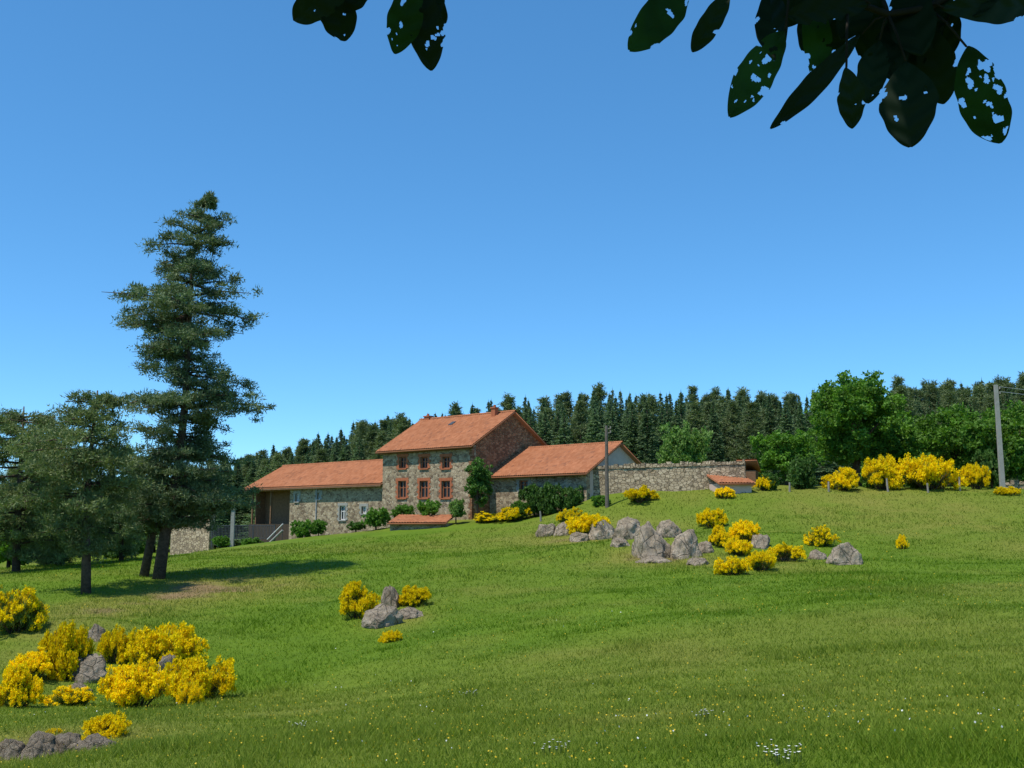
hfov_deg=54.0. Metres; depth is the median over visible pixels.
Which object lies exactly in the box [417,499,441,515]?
shrub
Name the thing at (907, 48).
leafy branch
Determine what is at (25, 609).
broom bush
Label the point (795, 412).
spruce tree
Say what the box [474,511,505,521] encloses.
broom bush
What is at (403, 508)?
shrub
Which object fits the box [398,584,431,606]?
broom bush
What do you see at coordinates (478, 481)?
tree
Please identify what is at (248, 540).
shrub
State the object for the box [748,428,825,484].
broadleaf tree
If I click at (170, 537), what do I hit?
spruce tree
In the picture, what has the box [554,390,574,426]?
pine tree
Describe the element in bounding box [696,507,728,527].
broom bush
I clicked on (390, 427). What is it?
spruce tree
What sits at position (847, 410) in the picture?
broadleaf tree
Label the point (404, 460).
window
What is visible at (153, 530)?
pine tree
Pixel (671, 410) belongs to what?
spruce tree
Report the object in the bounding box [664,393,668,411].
spruce tree
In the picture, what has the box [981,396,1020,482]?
pine tree
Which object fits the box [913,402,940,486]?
spruce tree
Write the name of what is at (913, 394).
pine tree
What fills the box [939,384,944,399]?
pine tree
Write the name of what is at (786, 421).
spruce tree
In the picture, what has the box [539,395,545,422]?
spruce tree
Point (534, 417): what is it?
spruce tree
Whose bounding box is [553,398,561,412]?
spruce tree
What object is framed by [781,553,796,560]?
boulder
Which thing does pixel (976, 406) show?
pine tree
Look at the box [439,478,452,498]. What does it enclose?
window
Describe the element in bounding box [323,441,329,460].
spruce tree
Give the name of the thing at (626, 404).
spruce tree
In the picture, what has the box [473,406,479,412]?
pine tree
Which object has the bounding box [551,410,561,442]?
spruce tree
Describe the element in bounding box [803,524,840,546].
broom bush
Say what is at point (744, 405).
spruce tree
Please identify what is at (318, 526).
shrub
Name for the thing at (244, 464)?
pine tree
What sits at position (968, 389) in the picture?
pine tree
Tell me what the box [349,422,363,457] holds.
pine tree
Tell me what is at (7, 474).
pine tree
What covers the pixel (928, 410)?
spruce tree
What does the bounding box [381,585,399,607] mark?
boulder
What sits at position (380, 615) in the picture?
boulder
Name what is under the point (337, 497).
stone barn
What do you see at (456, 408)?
pine tree
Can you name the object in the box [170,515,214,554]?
stone wall
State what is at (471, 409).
spruce tree
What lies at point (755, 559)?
broom bush
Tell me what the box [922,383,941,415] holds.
pine tree
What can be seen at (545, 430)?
spruce tree
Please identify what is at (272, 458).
pine tree
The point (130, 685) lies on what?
broom bush
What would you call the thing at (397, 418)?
pine tree
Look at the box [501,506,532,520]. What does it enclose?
broom bush
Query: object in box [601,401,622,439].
spruce tree
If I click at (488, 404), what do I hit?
spruce tree
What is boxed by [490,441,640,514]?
stone barn
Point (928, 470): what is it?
broom bush
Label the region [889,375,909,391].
pine tree
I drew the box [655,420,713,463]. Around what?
broadleaf tree
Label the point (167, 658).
boulder
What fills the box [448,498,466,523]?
shrub
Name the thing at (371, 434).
pine tree
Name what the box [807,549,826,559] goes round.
boulder
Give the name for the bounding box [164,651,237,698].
broom bush
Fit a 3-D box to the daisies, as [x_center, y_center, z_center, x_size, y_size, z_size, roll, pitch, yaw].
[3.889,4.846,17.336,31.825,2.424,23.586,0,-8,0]
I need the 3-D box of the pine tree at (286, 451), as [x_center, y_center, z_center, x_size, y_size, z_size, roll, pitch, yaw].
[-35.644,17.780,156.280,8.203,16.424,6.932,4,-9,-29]
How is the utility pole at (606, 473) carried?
on the ground at (412, 571)
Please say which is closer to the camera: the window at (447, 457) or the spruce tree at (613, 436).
the window at (447, 457)
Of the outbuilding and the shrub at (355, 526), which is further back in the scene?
the shrub at (355, 526)
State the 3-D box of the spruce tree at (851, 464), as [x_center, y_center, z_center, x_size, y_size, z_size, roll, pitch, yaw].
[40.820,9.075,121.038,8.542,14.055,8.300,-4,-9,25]
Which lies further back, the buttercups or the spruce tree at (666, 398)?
the spruce tree at (666, 398)
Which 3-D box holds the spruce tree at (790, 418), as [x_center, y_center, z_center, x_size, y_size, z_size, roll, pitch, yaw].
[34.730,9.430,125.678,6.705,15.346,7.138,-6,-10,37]
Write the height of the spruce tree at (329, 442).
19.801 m
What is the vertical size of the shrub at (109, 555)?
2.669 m
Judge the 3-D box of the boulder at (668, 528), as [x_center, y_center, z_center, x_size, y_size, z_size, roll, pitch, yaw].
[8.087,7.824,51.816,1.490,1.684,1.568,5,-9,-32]
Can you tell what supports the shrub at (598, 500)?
on the ground at (412, 571)
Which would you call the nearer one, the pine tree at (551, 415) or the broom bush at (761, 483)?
the broom bush at (761, 483)
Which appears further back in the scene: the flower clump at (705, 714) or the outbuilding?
the outbuilding
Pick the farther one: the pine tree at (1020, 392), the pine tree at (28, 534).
the pine tree at (1020, 392)
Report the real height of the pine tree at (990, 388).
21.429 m
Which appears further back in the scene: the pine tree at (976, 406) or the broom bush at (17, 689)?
the pine tree at (976, 406)
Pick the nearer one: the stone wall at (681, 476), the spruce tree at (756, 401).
the stone wall at (681, 476)
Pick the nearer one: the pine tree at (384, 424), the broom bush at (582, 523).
the broom bush at (582, 523)
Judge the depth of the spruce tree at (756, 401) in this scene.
141.77 m
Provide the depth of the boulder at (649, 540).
47.19 m
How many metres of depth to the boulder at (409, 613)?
32.25 m
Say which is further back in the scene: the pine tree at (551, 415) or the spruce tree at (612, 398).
the spruce tree at (612, 398)
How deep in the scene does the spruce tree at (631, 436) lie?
121.44 m
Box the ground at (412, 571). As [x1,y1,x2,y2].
[0,485,1023,767]
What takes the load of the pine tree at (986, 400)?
on the ground at (412, 571)
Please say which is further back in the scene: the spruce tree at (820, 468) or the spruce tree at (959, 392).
the spruce tree at (959, 392)
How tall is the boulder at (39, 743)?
0.594 m
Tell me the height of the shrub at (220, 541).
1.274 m
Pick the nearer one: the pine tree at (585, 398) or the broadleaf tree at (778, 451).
the broadleaf tree at (778, 451)
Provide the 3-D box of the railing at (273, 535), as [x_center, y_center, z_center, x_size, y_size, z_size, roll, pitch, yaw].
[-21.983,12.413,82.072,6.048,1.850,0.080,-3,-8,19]
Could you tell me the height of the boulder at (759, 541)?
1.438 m
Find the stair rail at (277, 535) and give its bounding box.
[267,524,282,541]
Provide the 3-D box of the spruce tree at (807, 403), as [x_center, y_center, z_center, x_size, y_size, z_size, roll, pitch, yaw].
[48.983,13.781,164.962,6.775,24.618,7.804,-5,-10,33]
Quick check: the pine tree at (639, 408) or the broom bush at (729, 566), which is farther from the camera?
the pine tree at (639, 408)
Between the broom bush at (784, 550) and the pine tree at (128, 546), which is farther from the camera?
the pine tree at (128, 546)
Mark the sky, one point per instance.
(551, 207)
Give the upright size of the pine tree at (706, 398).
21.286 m
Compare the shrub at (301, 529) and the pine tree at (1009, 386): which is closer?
the shrub at (301, 529)
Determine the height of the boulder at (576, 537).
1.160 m
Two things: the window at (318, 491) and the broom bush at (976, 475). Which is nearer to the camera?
the broom bush at (976, 475)
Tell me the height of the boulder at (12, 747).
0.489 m
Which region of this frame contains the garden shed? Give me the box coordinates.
[707,474,755,493]
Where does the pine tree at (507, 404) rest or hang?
on the ground at (412, 571)
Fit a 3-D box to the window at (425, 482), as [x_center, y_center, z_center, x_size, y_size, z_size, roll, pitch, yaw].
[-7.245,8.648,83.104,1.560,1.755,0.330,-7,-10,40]
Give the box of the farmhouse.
[375,405,547,527]
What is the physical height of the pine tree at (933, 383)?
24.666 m
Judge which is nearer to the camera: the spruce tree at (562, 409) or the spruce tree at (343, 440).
the spruce tree at (562, 409)
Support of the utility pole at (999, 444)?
on the ground at (412, 571)
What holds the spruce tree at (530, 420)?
on the ground at (412, 571)
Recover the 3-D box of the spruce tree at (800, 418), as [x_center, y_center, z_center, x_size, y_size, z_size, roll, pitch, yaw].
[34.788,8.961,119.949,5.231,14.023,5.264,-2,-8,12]
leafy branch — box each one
[292,0,447,70]
[628,0,1023,147]
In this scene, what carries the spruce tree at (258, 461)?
on the ground at (412, 571)
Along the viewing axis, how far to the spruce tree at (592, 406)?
142.29 m
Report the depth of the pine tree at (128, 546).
62.95 m
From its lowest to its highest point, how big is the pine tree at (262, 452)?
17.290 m
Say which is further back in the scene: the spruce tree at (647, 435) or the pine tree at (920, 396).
the pine tree at (920, 396)
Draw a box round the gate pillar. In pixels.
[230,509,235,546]
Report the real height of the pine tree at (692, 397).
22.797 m
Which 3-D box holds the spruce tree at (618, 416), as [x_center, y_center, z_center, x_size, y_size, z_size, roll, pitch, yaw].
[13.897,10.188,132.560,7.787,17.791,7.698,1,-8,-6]
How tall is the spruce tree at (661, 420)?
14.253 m
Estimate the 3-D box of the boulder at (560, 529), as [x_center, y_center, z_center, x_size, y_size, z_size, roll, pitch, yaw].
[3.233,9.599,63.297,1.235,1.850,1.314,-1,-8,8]
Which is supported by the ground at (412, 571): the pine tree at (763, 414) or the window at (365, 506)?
the pine tree at (763, 414)
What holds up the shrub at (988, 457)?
on the ground at (412, 571)
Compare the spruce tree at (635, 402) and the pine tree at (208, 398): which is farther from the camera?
the spruce tree at (635, 402)
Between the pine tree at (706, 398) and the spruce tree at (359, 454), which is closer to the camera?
the spruce tree at (359, 454)
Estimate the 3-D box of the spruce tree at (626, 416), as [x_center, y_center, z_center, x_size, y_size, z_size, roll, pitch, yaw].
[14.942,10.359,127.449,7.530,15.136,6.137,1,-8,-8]
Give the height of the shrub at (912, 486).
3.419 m
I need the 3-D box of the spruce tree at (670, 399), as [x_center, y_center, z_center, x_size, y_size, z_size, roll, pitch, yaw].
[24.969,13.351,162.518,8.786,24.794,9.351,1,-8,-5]
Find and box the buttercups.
[0,518,1023,767]
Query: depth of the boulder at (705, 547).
48.22 m
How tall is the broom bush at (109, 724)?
0.451 m
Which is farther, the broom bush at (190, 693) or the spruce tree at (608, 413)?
the spruce tree at (608, 413)
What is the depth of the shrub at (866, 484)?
75.13 m
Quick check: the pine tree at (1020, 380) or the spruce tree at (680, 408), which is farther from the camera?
the pine tree at (1020, 380)
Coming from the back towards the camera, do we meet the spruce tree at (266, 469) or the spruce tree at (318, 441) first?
the spruce tree at (318, 441)
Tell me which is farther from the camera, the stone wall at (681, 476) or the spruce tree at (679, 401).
the spruce tree at (679, 401)
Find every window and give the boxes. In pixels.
[293,491,300,502]
[315,490,321,499]
[337,503,347,520]
[359,504,368,514]
[395,478,408,498]
[396,454,408,469]
[417,478,430,498]
[418,454,429,469]
[439,453,452,469]
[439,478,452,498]
[516,477,530,491]
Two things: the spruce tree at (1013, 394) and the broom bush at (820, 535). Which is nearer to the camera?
the broom bush at (820, 535)
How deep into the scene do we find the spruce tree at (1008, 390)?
130.04 m
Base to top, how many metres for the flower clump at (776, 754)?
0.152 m
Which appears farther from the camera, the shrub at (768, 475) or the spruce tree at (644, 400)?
the spruce tree at (644, 400)
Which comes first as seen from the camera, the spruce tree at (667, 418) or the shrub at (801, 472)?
the shrub at (801, 472)
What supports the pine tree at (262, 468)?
on the ground at (412, 571)
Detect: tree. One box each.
[0,390,154,593]
[0,404,82,571]
[1,412,114,566]
[4,469,16,516]
[91,442,157,560]
[98,475,117,536]
[105,432,263,576]
[106,191,275,579]
[154,487,189,547]
[207,473,239,548]
[216,459,249,545]
[217,469,240,547]
[227,460,258,542]
[234,459,271,542]
[240,453,256,477]
[241,453,257,486]
[242,458,270,529]
[248,452,285,523]
[256,448,268,465]
[256,451,287,480]
[256,454,262,472]
[269,443,275,463]
[280,446,294,464]
[288,454,293,464]
[293,438,311,463]
[304,454,308,463]
[309,448,330,462]
[310,446,316,462]
[314,433,321,458]
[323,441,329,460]
[326,434,332,457]
[329,451,337,461]
[333,439,339,461]
[337,439,352,461]
[338,429,343,449]
[339,436,345,457]
[347,420,368,460]
[347,421,354,445]
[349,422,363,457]
[349,423,379,460]
[350,436,367,460]
[368,430,388,459]
[374,412,407,449]
[376,419,388,433]
[380,417,410,458]
[387,419,392,440]
[447,401,463,415]
[464,457,493,522]
[470,403,474,413]
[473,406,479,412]
[486,399,490,411]
[499,392,521,410]
[512,405,523,418]
[521,395,528,411]
[522,407,529,424]
[526,409,536,431]
[532,395,554,423]
[532,409,537,432]
[535,407,555,442]
[536,415,543,436]
[537,410,554,444]
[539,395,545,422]
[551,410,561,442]
[552,393,571,421]
[552,410,573,444]
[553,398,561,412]
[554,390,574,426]
[555,405,561,420]
[559,402,569,434]
[568,398,590,443]
[569,392,589,420]
[569,403,584,443]
[582,409,609,442]
[586,400,596,426]
[587,381,607,415]
[587,388,599,419]
[596,401,604,435]
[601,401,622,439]
[603,394,613,414]
[604,388,620,429]
[605,398,612,421]
[608,409,619,441]
[613,398,623,434]
[618,391,624,420]
[619,408,630,442]
[621,401,639,434]
[622,397,627,434]
[622,404,645,462]
[633,396,638,423]
[634,399,660,463]
[635,392,655,426]
[639,395,652,461]
[640,394,660,460]
[651,406,668,463]
[654,393,666,424]
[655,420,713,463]
[657,404,675,460]
[659,403,672,460]
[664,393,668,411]
[668,392,674,413]
[668,407,683,453]
[674,392,687,423]
[677,404,686,425]
[681,400,724,460]
[684,384,699,412]
[684,405,690,422]
[699,401,729,461]
[702,392,713,404]
[703,401,727,462]
[707,401,733,446]
[708,386,721,402]
[711,407,733,458]
[716,394,729,421]
[716,399,751,461]
[723,402,781,477]
[725,390,729,412]
[733,386,752,403]
[736,395,743,421]
[737,396,759,456]
[738,396,746,408]
[748,407,780,475]
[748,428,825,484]
[754,392,766,413]
[755,399,760,424]
[757,390,767,404]
[759,395,784,483]
[770,394,782,427]
[772,399,794,485]
[775,401,782,428]
[778,401,795,475]
[782,391,794,407]
[787,392,803,421]
[792,402,799,433]
[793,404,822,484]
[801,370,911,485]
[804,394,809,412]
[804,406,817,475]
[809,412,839,484]
[830,445,865,485]
[862,415,941,486]
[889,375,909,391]
[891,384,924,486]
[904,402,1003,485]
[906,386,926,419]
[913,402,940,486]
[916,389,926,415]
[916,395,922,416]
[919,379,930,391]
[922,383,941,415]
[924,379,940,401]
[924,402,952,486]
[934,389,964,484]
[934,395,952,485]
[935,381,960,406]
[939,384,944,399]
[944,377,960,398]
[957,383,963,402]
[958,388,979,409]
[962,385,972,395]
[962,399,1023,486]
[966,401,990,486]
[967,396,988,485]
[968,384,989,417]
[971,381,985,404]
[980,393,1002,485]
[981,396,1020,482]
[982,381,1004,407]
[992,375,1006,396]
[1000,393,1019,481]
[1001,382,1013,403]
[1002,388,1012,407]
[1005,386,1023,481]
[1010,387,1016,402]
[1013,373,1023,402]
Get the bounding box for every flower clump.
[289,721,316,728]
[534,739,565,756]
[696,709,711,720]
[758,739,801,767]
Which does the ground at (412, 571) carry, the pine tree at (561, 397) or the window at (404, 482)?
the pine tree at (561, 397)
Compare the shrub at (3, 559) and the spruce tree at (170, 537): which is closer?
the shrub at (3, 559)
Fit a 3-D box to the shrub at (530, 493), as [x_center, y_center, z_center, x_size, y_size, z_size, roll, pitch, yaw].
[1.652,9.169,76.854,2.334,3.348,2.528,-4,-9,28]
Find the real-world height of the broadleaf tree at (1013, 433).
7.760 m
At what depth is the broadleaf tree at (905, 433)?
81.71 m
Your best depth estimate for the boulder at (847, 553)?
41.91 m
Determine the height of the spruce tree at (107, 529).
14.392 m
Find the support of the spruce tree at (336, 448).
on the ground at (412, 571)
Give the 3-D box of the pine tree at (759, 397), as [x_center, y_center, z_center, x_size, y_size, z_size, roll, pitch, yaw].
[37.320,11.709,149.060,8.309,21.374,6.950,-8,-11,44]
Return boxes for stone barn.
[245,459,382,541]
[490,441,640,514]
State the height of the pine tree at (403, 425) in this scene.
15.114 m
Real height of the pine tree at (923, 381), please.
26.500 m
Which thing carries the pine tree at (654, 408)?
on the ground at (412, 571)
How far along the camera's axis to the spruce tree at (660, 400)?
149.38 m
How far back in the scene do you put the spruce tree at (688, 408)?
137.00 m
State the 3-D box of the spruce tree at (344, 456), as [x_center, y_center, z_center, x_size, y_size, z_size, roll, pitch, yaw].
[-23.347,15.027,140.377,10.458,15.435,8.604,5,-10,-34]
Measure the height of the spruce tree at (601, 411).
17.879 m
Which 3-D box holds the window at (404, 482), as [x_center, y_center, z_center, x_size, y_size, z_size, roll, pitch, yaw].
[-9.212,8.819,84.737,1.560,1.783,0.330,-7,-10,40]
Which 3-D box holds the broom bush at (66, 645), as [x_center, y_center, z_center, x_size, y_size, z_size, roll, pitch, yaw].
[-10.532,6.359,23.694,1.046,1.772,1.236,-3,-9,22]
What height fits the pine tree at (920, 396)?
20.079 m
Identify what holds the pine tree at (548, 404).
on the ground at (412, 571)
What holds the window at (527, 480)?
in the stone barn at (570, 465)
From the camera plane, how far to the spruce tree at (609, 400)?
141.37 m
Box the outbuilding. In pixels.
[387,514,452,530]
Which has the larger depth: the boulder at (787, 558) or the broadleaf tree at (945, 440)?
the broadleaf tree at (945, 440)
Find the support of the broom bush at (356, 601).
on the ground at (412, 571)
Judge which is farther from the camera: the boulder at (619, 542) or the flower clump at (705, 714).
the boulder at (619, 542)
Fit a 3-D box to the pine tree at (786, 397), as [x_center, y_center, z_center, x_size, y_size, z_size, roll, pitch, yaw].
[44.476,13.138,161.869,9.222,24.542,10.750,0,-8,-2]
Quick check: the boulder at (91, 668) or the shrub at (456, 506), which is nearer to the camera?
the boulder at (91, 668)
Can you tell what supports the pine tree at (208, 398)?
on the ground at (412, 571)
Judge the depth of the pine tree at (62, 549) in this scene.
59.50 m
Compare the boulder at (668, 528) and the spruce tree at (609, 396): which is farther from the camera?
the spruce tree at (609, 396)
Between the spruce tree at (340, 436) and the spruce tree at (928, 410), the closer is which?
the spruce tree at (928, 410)
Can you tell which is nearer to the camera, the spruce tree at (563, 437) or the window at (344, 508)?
the window at (344, 508)
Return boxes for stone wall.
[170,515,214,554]
[593,459,745,496]
[1005,480,1023,488]
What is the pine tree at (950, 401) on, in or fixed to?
on the ground at (412, 571)
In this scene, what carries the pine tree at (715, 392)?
on the ground at (412, 571)
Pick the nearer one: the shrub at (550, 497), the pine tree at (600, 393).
the shrub at (550, 497)
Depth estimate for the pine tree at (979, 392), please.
137.15 m
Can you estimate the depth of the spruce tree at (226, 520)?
145.79 m
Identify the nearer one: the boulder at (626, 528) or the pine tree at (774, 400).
the boulder at (626, 528)
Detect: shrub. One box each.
[0,527,28,567]
[101,531,136,559]
[131,536,146,557]
[211,535,230,547]
[240,537,264,545]
[290,519,311,537]
[309,519,327,535]
[346,521,365,531]
[361,507,390,529]
[390,503,414,517]
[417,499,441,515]
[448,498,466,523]
[510,499,528,519]
[518,483,543,516]
[536,481,567,514]
[561,485,583,508]
[589,495,610,505]
[760,471,779,489]
[786,454,818,488]
[860,462,885,487]
[902,456,922,487]
[970,448,1009,487]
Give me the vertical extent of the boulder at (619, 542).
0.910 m
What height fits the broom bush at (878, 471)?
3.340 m
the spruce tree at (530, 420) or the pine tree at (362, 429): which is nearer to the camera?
the spruce tree at (530, 420)
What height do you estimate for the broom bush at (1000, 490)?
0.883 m
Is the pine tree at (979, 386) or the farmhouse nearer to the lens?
the farmhouse
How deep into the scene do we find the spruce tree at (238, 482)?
149.00 m
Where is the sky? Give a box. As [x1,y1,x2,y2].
[0,0,1023,483]
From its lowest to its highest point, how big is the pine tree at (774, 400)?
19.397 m
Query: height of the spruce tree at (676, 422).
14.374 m
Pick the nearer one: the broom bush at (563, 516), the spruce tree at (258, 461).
the broom bush at (563, 516)
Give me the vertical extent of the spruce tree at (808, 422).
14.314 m
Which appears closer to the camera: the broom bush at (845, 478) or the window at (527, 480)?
the broom bush at (845, 478)
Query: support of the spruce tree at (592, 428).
on the ground at (412, 571)
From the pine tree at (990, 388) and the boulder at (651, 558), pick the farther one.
the pine tree at (990, 388)
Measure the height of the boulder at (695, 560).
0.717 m
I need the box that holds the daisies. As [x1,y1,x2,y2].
[34,604,1018,761]
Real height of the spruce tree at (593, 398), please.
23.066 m
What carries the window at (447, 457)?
in the farmhouse
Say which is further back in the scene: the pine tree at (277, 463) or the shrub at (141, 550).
the pine tree at (277, 463)
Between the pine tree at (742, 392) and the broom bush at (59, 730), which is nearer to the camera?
the broom bush at (59, 730)
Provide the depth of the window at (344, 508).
89.93 m
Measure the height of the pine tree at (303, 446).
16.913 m
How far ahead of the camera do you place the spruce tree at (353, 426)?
168.88 m
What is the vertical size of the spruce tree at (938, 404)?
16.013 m
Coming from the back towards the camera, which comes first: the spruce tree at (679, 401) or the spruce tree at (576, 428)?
the spruce tree at (679, 401)
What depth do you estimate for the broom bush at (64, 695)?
19.75 m
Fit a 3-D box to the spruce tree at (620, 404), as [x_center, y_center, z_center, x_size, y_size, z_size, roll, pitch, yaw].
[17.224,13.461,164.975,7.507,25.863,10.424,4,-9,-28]
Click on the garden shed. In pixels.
(739, 485)
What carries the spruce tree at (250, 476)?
on the ground at (412, 571)
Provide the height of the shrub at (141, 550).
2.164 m
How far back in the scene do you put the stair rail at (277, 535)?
80.83 m
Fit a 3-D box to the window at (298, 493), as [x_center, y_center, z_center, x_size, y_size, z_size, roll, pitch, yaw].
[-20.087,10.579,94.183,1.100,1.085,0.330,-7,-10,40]
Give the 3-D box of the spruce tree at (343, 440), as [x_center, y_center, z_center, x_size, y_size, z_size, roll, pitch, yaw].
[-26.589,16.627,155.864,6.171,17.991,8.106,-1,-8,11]
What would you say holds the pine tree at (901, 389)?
on the ground at (412, 571)
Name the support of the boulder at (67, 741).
on the ground at (412, 571)
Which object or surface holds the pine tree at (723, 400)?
on the ground at (412, 571)
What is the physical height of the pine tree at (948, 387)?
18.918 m
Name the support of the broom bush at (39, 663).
on the ground at (412, 571)
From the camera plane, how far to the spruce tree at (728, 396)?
149.84 m
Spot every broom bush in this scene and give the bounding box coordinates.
[0,583,49,633]
[0,663,44,707]
[5,645,52,680]
[38,619,95,680]
[38,685,96,705]
[45,728,61,733]
[81,709,131,739]
[95,623,138,664]
[97,652,174,708]
[124,621,209,664]
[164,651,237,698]
[175,680,204,704]
[338,580,380,618]
[377,629,402,642]
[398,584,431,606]
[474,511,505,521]
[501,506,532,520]
[555,506,584,522]
[565,512,610,533]
[622,485,659,502]
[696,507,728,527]
[708,523,730,546]
[713,555,752,574]
[714,486,735,497]
[722,537,752,555]
[728,518,760,542]
[745,549,776,570]
[753,475,774,490]
[764,541,806,561]
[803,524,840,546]
[820,465,859,490]
[861,453,903,489]
[895,534,909,548]
[896,452,967,489]
[960,461,990,488]
[993,486,1021,494]
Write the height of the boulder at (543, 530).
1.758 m
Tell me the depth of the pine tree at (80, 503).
43.23 m
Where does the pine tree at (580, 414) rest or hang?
on the ground at (412, 571)
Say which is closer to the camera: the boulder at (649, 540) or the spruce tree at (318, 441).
the boulder at (649, 540)
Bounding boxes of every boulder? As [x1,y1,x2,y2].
[0,738,25,760]
[18,730,57,759]
[55,732,81,753]
[63,653,106,683]
[68,682,92,691]
[71,733,116,751]
[88,624,105,641]
[157,654,174,684]
[361,603,403,628]
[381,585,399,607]
[399,607,422,619]
[535,523,555,536]
[554,522,569,535]
[569,532,588,541]
[588,520,613,539]
[610,537,629,546]
[612,517,640,539]
[631,521,670,558]
[635,555,671,562]
[656,519,681,537]
[670,529,702,558]
[686,557,708,565]
[698,541,713,553]
[751,534,769,548]
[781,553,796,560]
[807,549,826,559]
[826,542,862,564]
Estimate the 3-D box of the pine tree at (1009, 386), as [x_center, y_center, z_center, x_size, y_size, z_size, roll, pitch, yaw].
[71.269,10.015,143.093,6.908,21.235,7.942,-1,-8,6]
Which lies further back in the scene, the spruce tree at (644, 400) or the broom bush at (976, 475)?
the spruce tree at (644, 400)
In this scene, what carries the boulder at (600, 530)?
on the ground at (412, 571)
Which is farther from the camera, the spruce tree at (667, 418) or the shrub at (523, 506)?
the spruce tree at (667, 418)
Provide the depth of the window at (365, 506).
88.14 m
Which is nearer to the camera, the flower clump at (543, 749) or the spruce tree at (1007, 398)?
the flower clump at (543, 749)
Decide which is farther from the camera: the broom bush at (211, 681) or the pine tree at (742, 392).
the pine tree at (742, 392)
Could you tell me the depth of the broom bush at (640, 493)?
70.44 m
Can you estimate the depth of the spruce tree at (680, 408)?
127.18 m
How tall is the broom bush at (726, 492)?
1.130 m
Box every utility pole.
[605,425,610,507]
[993,385,1005,486]
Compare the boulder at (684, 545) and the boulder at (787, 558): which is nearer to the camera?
the boulder at (787, 558)
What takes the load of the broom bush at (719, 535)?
on the ground at (412, 571)
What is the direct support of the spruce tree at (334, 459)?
on the ground at (412, 571)
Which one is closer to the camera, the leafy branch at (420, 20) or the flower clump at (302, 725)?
the leafy branch at (420, 20)
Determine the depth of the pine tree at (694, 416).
124.16 m
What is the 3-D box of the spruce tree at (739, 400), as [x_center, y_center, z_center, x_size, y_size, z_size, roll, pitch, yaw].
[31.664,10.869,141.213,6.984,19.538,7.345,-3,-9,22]
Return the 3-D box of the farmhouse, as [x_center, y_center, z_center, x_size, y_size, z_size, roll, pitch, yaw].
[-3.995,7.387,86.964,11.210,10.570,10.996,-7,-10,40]
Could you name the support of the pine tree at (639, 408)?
on the ground at (412, 571)
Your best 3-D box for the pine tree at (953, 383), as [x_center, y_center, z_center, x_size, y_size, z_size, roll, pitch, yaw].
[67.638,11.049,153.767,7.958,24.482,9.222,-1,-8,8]
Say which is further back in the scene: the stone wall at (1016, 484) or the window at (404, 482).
the window at (404, 482)
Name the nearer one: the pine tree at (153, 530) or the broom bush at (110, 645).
the broom bush at (110, 645)
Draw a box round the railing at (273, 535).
[211,525,274,546]
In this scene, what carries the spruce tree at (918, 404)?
on the ground at (412, 571)
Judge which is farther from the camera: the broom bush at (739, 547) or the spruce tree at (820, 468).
the spruce tree at (820, 468)
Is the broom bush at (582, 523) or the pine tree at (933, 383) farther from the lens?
the pine tree at (933, 383)
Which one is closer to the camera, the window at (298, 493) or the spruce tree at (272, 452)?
the window at (298, 493)
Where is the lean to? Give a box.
[736,459,760,486]
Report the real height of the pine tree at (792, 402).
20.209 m
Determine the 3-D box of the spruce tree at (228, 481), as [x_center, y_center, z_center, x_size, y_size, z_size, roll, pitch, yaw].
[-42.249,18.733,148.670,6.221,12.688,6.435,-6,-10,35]
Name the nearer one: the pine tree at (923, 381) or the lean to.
the lean to
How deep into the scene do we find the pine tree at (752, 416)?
119.90 m
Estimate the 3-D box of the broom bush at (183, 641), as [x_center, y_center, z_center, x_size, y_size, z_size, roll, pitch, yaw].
[-8.714,6.786,25.480,2.023,1.529,1.977,-2,-8,14]
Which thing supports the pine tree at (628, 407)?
on the ground at (412, 571)
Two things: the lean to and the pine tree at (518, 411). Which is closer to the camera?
the lean to
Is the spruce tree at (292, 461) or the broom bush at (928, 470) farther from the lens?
the spruce tree at (292, 461)
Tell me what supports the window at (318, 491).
in the stone barn at (337, 497)
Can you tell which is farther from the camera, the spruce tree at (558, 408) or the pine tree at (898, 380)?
the pine tree at (898, 380)
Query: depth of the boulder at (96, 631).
27.02 m
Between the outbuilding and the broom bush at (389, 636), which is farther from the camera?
the outbuilding
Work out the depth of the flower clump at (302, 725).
12.50 m
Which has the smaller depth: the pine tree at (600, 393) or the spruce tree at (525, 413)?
the spruce tree at (525, 413)
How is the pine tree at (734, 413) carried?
on the ground at (412, 571)
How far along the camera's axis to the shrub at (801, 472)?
73.00 m
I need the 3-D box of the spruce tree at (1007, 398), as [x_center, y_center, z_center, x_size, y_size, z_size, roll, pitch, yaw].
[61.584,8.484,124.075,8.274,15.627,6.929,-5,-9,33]
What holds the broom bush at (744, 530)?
on the ground at (412, 571)
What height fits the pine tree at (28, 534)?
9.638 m
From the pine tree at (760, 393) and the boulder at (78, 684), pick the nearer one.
the boulder at (78, 684)
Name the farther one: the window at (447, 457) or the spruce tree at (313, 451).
the spruce tree at (313, 451)
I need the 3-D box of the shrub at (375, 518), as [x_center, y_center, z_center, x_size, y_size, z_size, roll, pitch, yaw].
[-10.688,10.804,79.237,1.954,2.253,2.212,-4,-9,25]
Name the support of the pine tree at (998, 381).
on the ground at (412, 571)
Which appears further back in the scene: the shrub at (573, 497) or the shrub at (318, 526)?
the shrub at (318, 526)

